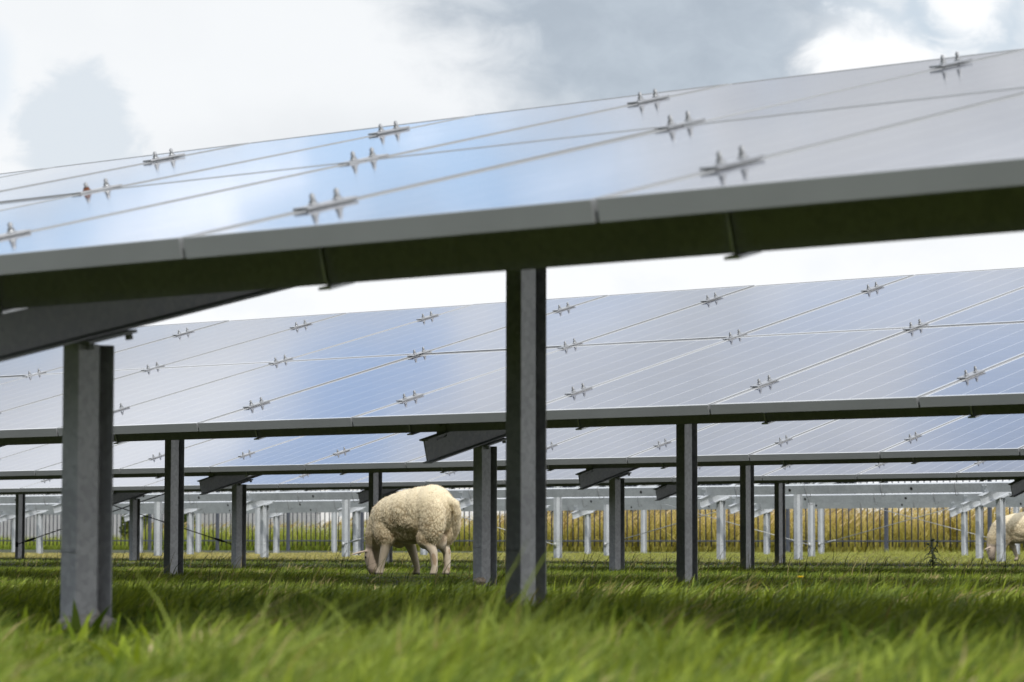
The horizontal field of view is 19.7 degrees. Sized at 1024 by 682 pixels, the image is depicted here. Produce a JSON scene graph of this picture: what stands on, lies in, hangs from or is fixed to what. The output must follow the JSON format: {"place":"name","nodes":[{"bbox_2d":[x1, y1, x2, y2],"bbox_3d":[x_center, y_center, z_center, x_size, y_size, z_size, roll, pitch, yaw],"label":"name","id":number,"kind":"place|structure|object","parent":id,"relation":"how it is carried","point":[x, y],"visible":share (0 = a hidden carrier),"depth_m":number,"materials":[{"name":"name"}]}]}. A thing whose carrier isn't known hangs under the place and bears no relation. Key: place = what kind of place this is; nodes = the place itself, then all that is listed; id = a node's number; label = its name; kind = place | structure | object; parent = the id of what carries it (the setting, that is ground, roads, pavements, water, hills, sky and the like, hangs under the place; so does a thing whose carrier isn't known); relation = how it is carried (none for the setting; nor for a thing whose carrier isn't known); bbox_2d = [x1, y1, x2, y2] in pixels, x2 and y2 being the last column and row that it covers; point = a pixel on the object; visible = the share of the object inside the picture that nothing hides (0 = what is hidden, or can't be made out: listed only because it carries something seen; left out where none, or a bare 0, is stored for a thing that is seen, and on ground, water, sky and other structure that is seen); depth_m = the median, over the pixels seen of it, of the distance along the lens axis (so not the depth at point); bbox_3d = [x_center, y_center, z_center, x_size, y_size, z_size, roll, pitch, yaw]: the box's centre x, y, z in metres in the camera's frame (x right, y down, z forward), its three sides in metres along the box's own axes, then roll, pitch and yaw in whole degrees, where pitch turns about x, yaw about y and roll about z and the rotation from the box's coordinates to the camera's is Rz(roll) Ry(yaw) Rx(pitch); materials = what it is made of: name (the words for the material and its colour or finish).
{"place":"outdoors","nodes":[
{"label":"outdoors","id":0,"kind":"place"},
{"bbox_2d":[0,507,1023,552],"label":"tall grass","id":1,"kind":"structure","parent":0,"point":[581,547],"depth_m":65.47,"materials":[{"name":"plant"}]},
{"bbox_2d":[147,507,1022,529],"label":"seed heads","id":2,"kind":"object","parent":1,"relation":"on","point":[772,512],"visible":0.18,"depth_m":64.81,"materials":[{"name":"beige plant"}]},
{"bbox_2d":[0,505,1023,681],"bbox_3d":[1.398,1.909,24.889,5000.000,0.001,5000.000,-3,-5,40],"label":"ground","id":3,"kind":"structure","parent":0,"point":[126,551],"depth_m":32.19,"materials":[{"name":"green plant"}]},
{"bbox_2d":[119,514,147,538],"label":"bush","id":4,"kind":"object","parent":3,"relation":"on","point":[123,529],"visible":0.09,"depth_m":84.44,"materials":[{"name":"green plant"}]},
{"bbox_2d":[184,513,195,528],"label":"bush","id":5,"kind":"object","parent":3,"relation":"on","point":[185,518],"visible":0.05,"depth_m":84.67,"materials":[{"name":"green plant"}]},
{"bbox_2d":[0,488,503,539],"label":"industrial hall","id":6,"kind":"structure","parent":3,"relation":"on","point":[202,518],"depth_m":215.35,"materials":[{"name":"metal"}]},
{"bbox_2d":[352,484,461,575],"bbox_3d":[-0.635,1.203,18.678,0.749,0.598,0.326,-2,-5,33],"label":"sheep","id":7,"kind":"object","parent":3,"relation":"on","point":[428,518],"visible":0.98,"depth_m":18.57},
{"bbox_2d":[473,577,485,585],"bbox_3d":[-0.146,1.088,13.345,0.066,0.040,0.051,-3,-5,40],"label":"stone","id":8,"kind":"object","parent":3,"relation":"on","point":[480,580],"visible":0.87,"depth_m":13.33,"materials":[{"name":"grey stone"}]},
{"bbox_2d":[0,480,1013,561],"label":"mounting frame","id":9,"kind":"object","parent":3,"relation":"on","point":[998,492],"visible":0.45,"depth_m":35.59,"materials":[{"name":"metal"}]},
{"bbox_2d":[0,48,1023,629],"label":"solar array","id":10,"kind":"object","parent":3,"relation":"on","point":[92,254],"visible":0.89,"depth_m":6.20,"materials":[{"name":"glass"}]},
{"bbox_2d":[0,267,1023,585],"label":"solar array","id":11,"kind":"object","parent":3,"relation":"on","point":[686,363],"visible":0.91,"depth_m":14.16,"materials":[{"name":"glass"}]},
{"bbox_2d":[0,414,1023,571],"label":"solar array","id":12,"kind":"object","parent":3,"relation":"on","point":[613,455],"visible":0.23,"depth_m":20.64,"materials":[{"name":"glass"}]},
{"bbox_2d":[0,460,1023,563],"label":"solar array","id":13,"kind":"object","parent":3,"relation":"on","point":[132,490],"visible":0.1,"depth_m":28.55,"materials":[{"name":"glass"}]},
{"bbox_2d":[0,480,1023,558],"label":"mounting frame","id":14,"kind":"object","parent":3,"relation":"on","point":[971,501],"visible":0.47,"depth_m":42.89,"materials":[{"name":"metal"}]},
{"bbox_2d":[0,482,1023,555],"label":"mounting frame","id":15,"kind":"object","parent":3,"relation":"on","point":[953,507],"visible":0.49,"depth_m":49.81,"materials":[{"name":"metal"}]},
{"bbox_2d":[0,480,1023,551],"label":"bar fence","id":16,"kind":"object","parent":3,"relation":"on","point":[886,540],"visible":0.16,"depth_m":62.97,"materials":[{"name":"grey metal"}]},
{"bbox_2d":[0,589,1023,681],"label":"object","id":17,"kind":"object","parent":3,"relation":"on","point":[76,623],"visible":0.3,"depth_m":5.82,"materials":[{"name":"green plant"}]},
{"bbox_2d":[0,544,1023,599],"bbox_3d":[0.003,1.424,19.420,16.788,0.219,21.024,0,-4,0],"label":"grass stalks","id":18,"kind":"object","parent":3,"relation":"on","point":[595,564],"depth_m":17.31,"materials":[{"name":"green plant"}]},
{"bbox_2d":[547,482,856,522],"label":"building","id":19,"kind":"structure","parent":3,"relation":"on","point":[565,512],"depth_m":152.72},
{"bbox_2d":[547,511,569,521],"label":"window","id":20,"kind":"structure","parent":19,"relation":"in","point":[565,512],"depth_m":154.66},
{"bbox_2d":[923,538,942,565],"bbox_3d":[3.584,1.810,25.137,0.185,0.253,0.167,-3,-5,40],"label":"thistle","id":21,"kind":"object","parent":3,"relation":"on","point":[932,551],"visible":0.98,"depth_m":25.14,"materials":[{"name":"green plant"}]},
{"bbox_2d":[984,512,1023,560],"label":"sheep","id":22,"kind":"object","parent":3,"relation":"on","point":[1014,522],"visible":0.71,"depth_m":32.83},
{"bbox_2d":[0,0,1023,525],"label":"sky","id":23,"kind":"structure","parent":0,"point":[82,81],"materials":[{"name":"white"}]}
]}

